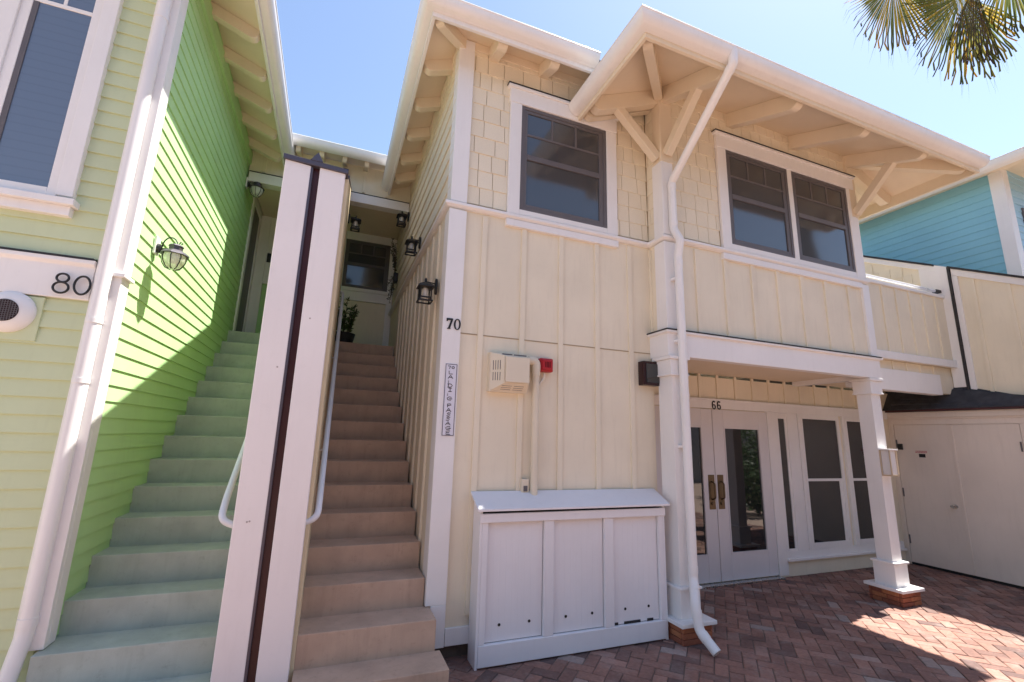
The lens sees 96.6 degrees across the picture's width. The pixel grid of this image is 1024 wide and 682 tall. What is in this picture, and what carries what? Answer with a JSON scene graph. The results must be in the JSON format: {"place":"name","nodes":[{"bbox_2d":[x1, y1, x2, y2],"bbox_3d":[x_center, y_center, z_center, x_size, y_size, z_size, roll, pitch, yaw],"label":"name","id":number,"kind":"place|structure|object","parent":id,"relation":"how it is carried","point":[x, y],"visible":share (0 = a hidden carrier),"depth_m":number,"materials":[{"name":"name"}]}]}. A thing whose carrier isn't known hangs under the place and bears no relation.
{"place":"outdoors","nodes":[
{"label":"outdoors","id":0,"kind":"place"},
{"bbox_2d":[276,0,1023,159],"label":"sky","id":1,"kind":"structure","parent":0,"point":[345,61],"materials":[{"name":"blue"}]},
{"bbox_2d":[444,564,1023,681],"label":"brick patio","id":2,"kind":"structure","parent":0,"point":[941,594],"depth_m":3.91,"materials":[{"name":"red brick"}]},
{"bbox_2d":[25,330,259,681],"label":"staircase","id":3,"kind":"structure","parent":2,"relation":"on","point":[144,605],"depth_m":3.19,"materials":[{"name":"green paint"}]},
{"bbox_2d":[210,152,351,681],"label":"divider wall","id":4,"kind":"structure","parent":2,"relation":"on","point":[260,612],"depth_m":2.97,"materials":[{"name":"beige paint"}]},
{"bbox_2d":[218,439,244,527],"bbox_3d":[-2.366,0.186,4.710,0.134,2.663,3.590,6,-13,-21],"label":"handrail","id":5,"kind":"object","parent":4,"relation":"attached to","point":[224,520],"visible":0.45,"depth_m":2.94,"materials":[{"name":"white metal"}]},
{"bbox_2d":[306,291,343,524],"bbox_3d":[-1.938,0.233,4.873,0.134,2.663,3.590,6,-13,-21],"label":"handrail","id":6,"kind":"object","parent":4,"relation":"attached to","point":[315,516],"visible":0.87,"depth_m":3.72,"materials":[{"name":"white metal"}]},
{"bbox_2d":[348,214,360,231],"bbox_3d":[-2.275,-1.716,6.596,0.179,0.235,0.147,6,-13,-21],"label":"wall lantern","id":7,"kind":"object","parent":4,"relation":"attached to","point":[355,220],"depth_m":6.57,"materials":[{"name":"black metal"}]},
{"bbox_2d":[292,341,448,681],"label":"staircase","id":8,"kind":"structure","parent":2,"relation":"on","point":[367,615],"depth_m":3.59,"materials":[{"name":"brown paint"}]},
{"bbox_2d":[467,489,669,670],"bbox_3d":[0.523,1.864,3.748,1.785,1.204,0.219,6,-13,-21],"label":"utility cabinet","id":9,"kind":"object","parent":2,"relation":"on","point":[558,572],"visible":1,"depth_m":3.65,"materials":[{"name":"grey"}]},
{"bbox_2d":[844,0,1023,94],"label":"palm tree","id":10,"kind":"object","parent":2,"relation":"on","point":[966,23],"visible":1,"depth_m":5.47,"materials":[{"name":"green plant"}]},
{"bbox_2d":[882,387,1023,589],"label":"storage shed","id":11,"kind":"structure","parent":2,"relation":"on","point":[960,484],"depth_m":6.17,"materials":[{"name":"paint"}]},
{"bbox_2d":[829,255,1023,412],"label":"side wall","id":12,"kind":"structure","parent":11,"relation":"on","point":[984,312],"depth_m":6.32,"materials":[{"name":"beige paint"}]},
{"bbox_2d":[894,425,974,575],"bbox_3d":[5.920,2.175,6.471,0.091,1.945,0.697,6,-13,-21],"label":"door","id":13,"kind":"structure","parent":11,"relation":"in","point":[930,487],"depth_m":6.46,"materials":[{"name":"paint"}]},
{"bbox_2d":[949,424,1023,586],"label":"door","id":14,"kind":"structure","parent":11,"relation":"in","point":[989,458],"depth_m":5.88,"materials":[{"name":"paint"}]},
{"label":"ground","id":15,"kind":"structure","parent":0,"visible":0},
{"bbox_2d":[0,0,294,681],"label":"green building","id":16,"kind":"structure","parent":15,"relation":"on","point":[130,130],"depth_m":3.13,"materials":[{"name":"paint"}]},
{"bbox_2d":[0,291,46,341],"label":"round vent hood","id":17,"kind":"object","parent":16,"relation":"attached to","point":[21,314],"visible":1,"depth_m":2.77,"materials":[{"name":"white plastic"}]},
{"bbox_2d":[0,0,123,218],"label":"window","id":18,"kind":"structure","parent":16,"relation":"in","point":[55,57],"depth_m":3.04,"materials":[{"name":"white paint"}]},
{"bbox_2d":[51,273,91,295],"bbox_3d":[-2.787,-0.359,2.893,0.195,0.139,0.014,6,-13,-21],"label":"house number","id":19,"kind":"object","parent":16,"relation":"attached to","point":[67,284],"visible":1,"depth_m":2.89,"materials":[{"name":"black metal"}]},
{"bbox_2d":[152,236,189,270],"bbox_3d":[-2.648,-0.680,3.556,0.230,0.263,0.183,1,-12,1],"label":"wall lantern","id":20,"kind":"object","parent":16,"relation":"attached to","point":[174,257],"depth_m":3.50,"materials":[{"name":"glass"}]},
{"bbox_2d":[232,197,262,331],"bbox_3d":[-4.001,-1.094,6.932,0.028,2.175,0.800,6,-13,-21],"label":"door","id":21,"kind":"structure","parent":16,"relation":"in","point":[241,310],"depth_m":6.92,"materials":[{"name":"white paint"}]},
{"bbox_2d":[245,177,264,197],"bbox_3d":[-3.513,-2.105,6.242,0.230,0.262,0.183,13,-16,-43],"label":"wall lantern","id":22,"kind":"object","parent":16,"relation":"attached to","point":[256,189],"depth_m":6.20,"materials":[{"name":"glass"}]},
{"bbox_2d":[245,133,409,351],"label":"building","id":23,"kind":"structure","parent":15,"relation":"on","point":[368,268],"depth_m":7.35,"materials":[{"name":"beige paint"}]},
{"bbox_2d":[335,296,359,342],"bbox_3d":[-2.626,-0.296,7.175,0.428,0.781,0.479,-1,-12,12],"label":"potted plant","id":24,"kind":"object","parent":23,"relation":"on","point":[347,336],"visible":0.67,"depth_m":7.07,"materials":[{"name":"green plant"}]},
{"bbox_2d":[342,239,390,291],"bbox_3d":[-2.540,-1.315,7.987,0.750,0.870,0.032,6,-13,-21],"label":"window","id":25,"kind":"structure","parent":23,"relation":"in","point":[366,264],"depth_m":7.99,"materials":[{"name":"black glass"}]},
{"bbox_2d":[381,0,990,657],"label":"cream building","id":26,"kind":"structure","parent":15,"relation":"on","point":[683,206],"depth_m":4.69,"materials":[{"name":"paint"}]},
{"bbox_2d":[386,238,397,301],"bbox_3d":[-1.965,-1.154,7.503,0.174,1.131,0.348,6,-13,-21],"label":"hanging plant","id":27,"kind":"object","parent":26,"relation":"hanging from","point":[395,276],"visible":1,"depth_m":7.46,"materials":[{"name":"green plant"}]},
{"bbox_2d":[396,211,409,227],"bbox_3d":[-1.632,-1.834,6.822,0.179,0.235,0.147,6,-13,-21],"label":"wall lantern","id":28,"kind":"object","parent":26,"relation":"attached to","point":[401,216],"depth_m":6.80,"materials":[{"name":"black metal"}]},
{"bbox_2d":[404,236,420,256],"bbox_3d":[-1.183,-1.146,5.444,0.179,0.235,0.147,6,-13,-21],"label":"wall lantern","id":29,"kind":"object","parent":26,"relation":"attached to","point":[411,242],"depth_m":5.42,"materials":[{"name":"black metal"}]},
{"bbox_2d":[416,278,437,304],"bbox_3d":[-0.765,-0.460,4.109,0.179,0.235,0.147,6,-13,-21],"label":"wall lantern","id":30,"kind":"object","parent":26,"relation":"attached to","point":[425,286],"depth_m":4.09,"materials":[{"name":"black metal"}]},
{"bbox_2d":[441,363,457,435],"bbox_3d":[-0.506,0.473,3.706,0.102,0.586,0.008,6,-13,-21],"label":"sign","id":31,"kind":"object","parent":26,"relation":"attached to","point":[449,402],"visible":1,"depth_m":3.70,"materials":[{"name":"white"}]},
{"bbox_2d":[447,318,460,329],"bbox_3d":[-0.490,-0.143,3.834,0.123,0.096,0.006,6,-13,-21],"label":"house number","id":32,"kind":"object","parent":26,"relation":"attached to","point":[451,321],"visible":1,"depth_m":3.83,"materials":[{"name":"black metal"}]},
{"bbox_2d":[486,352,529,393],"bbox_3d":[-0.017,0.268,3.892,0.350,0.335,0.178,6,-13,-21],"label":"wall vent box","id":33,"kind":"object","parent":26,"relation":"attached to","point":[508,373],"visible":1,"depth_m":3.84,"materials":[{"name":"beige plastic"}]},
{"bbox_2d":[520,478,528,492],"bbox_3d":[0.104,1.210,3.821,0.065,0.110,0.056,6,-13,-21],"label":"junction box","id":34,"kind":"object","parent":26,"relation":"attached to","point":[524,485],"visible":0.99,"depth_m":3.80,"materials":[{"name":"beige plastic"}]},
{"bbox_2d":[528,356,545,495],"bbox_3d":[0.207,0.724,3.923,0.181,1.189,0.078,6,-13,-21],"label":"conduit pipe","id":35,"kind":"object","parent":26,"relation":"attached to","point":[535,364],"visible":0.91,"depth_m":3.90,"materials":[{"name":"beige plastic"}]},
{"bbox_2d":[538,358,552,372],"bbox_3d":[0.300,0.218,4.077,0.130,0.123,0.087,6,-13,-21],"label":"fire alarm","id":36,"kind":"object","parent":26,"relation":"attached to","point":[546,365],"visible":0.94,"depth_m":4.04,"materials":[{"name":"red plastic"}]},
{"bbox_2d":[519,105,606,227],"bbox_3d":[0.528,-1.735,4.589,0.968,1.120,0.032,6,-13,-21],"label":"window","id":37,"kind":"structure","parent":26,"relation":"in","point":[563,169],"depth_m":4.58,"materials":[{"name":"grey glass"}]},
{"bbox_2d":[638,361,658,386],"bbox_3d":[1.344,0.321,4.468,0.190,0.235,0.100,6,-13,-21],"label":"dark wall light","id":38,"kind":"object","parent":26,"relation":"attached to","point":[647,373],"visible":0.98,"depth_m":4.42,"materials":[{"name":"black plastic"}]},
{"bbox_2d":[655,406,720,583],"bbox_3d":[2.079,1.810,5.431,0.938,2.025,0.095,6,-13,-21],"label":"door","id":39,"kind":"structure","parent":26,"relation":"in","point":[707,538],"depth_m":5.52,"materials":[{"name":"wood"}]},
{"bbox_2d":[712,401,720,409],"bbox_3d":[2.613,0.821,5.837,0.145,0.110,0.006,6,-13,-21],"label":"house number","id":40,"kind":"object","parent":26,"relation":"attached to","point":[715,405],"visible":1,"depth_m":5.83,"materials":[{"name":"black metal"}]},
{"bbox_2d":[711,409,778,580],"bbox_3d":[2.961,1.905,5.766,0.939,2.025,0.095,6,-13,-21],"label":"door","id":41,"kind":"structure","parent":26,"relation":"in","point":[744,497],"depth_m":5.78,"materials":[{"name":"wood"}]},
{"bbox_2d":[725,150,794,257],"bbox_3d":[2.829,-1.555,5.223,0.968,1.140,0.032,6,-13,-21],"label":"window","id":42,"kind":"structure","parent":26,"relation":"in","point":[760,213],"depth_m":5.23,"materials":[{"name":"grey glass"}]},
{"bbox_2d":[791,171,855,271],"bbox_3d":[3.803,-1.449,5.593,0.988,1.140,0.032,6,-13,-21],"label":"window","id":43,"kind":"structure","parent":26,"relation":"in","point":[821,208],"depth_m":5.60,"materials":[{"name":"grey glass"}]},
{"bbox_2d":[796,414,852,549],"bbox_3d":[4.326,1.921,6.337,0.850,1.765,0.046,6,-13,-21],"label":"window","id":44,"kind":"structure","parent":26,"relation":"in","point":[822,465],"depth_m":6.33,"materials":[{"name":"glass"}]},
{"bbox_2d":[840,417,874,545],"bbox_3d":[5.182,2.014,6.662,0.850,1.765,0.046,6,-13,-21],"label":"window","id":45,"kind":"structure","parent":26,"relation":"in","point":[861,519],"depth_m":6.57,"materials":[{"name":"glass"}]},
{"bbox_2d":[878,449,899,476],"bbox_3d":[4.268,1.372,5.160,0.156,0.298,0.116,6,-13,-21],"label":"post lamp","id":46,"kind":"object","parent":26,"relation":"attached to","point":[888,463],"visible":1,"depth_m":5.14,"materials":[{"name":"white paint"}]},
{"bbox_2d":[859,146,1023,275],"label":"teal building","id":47,"kind":"structure","parent":15,"relation":"on","point":[975,222],"depth_m":7.10,"materials":[{"name":"paint"}]}
]}

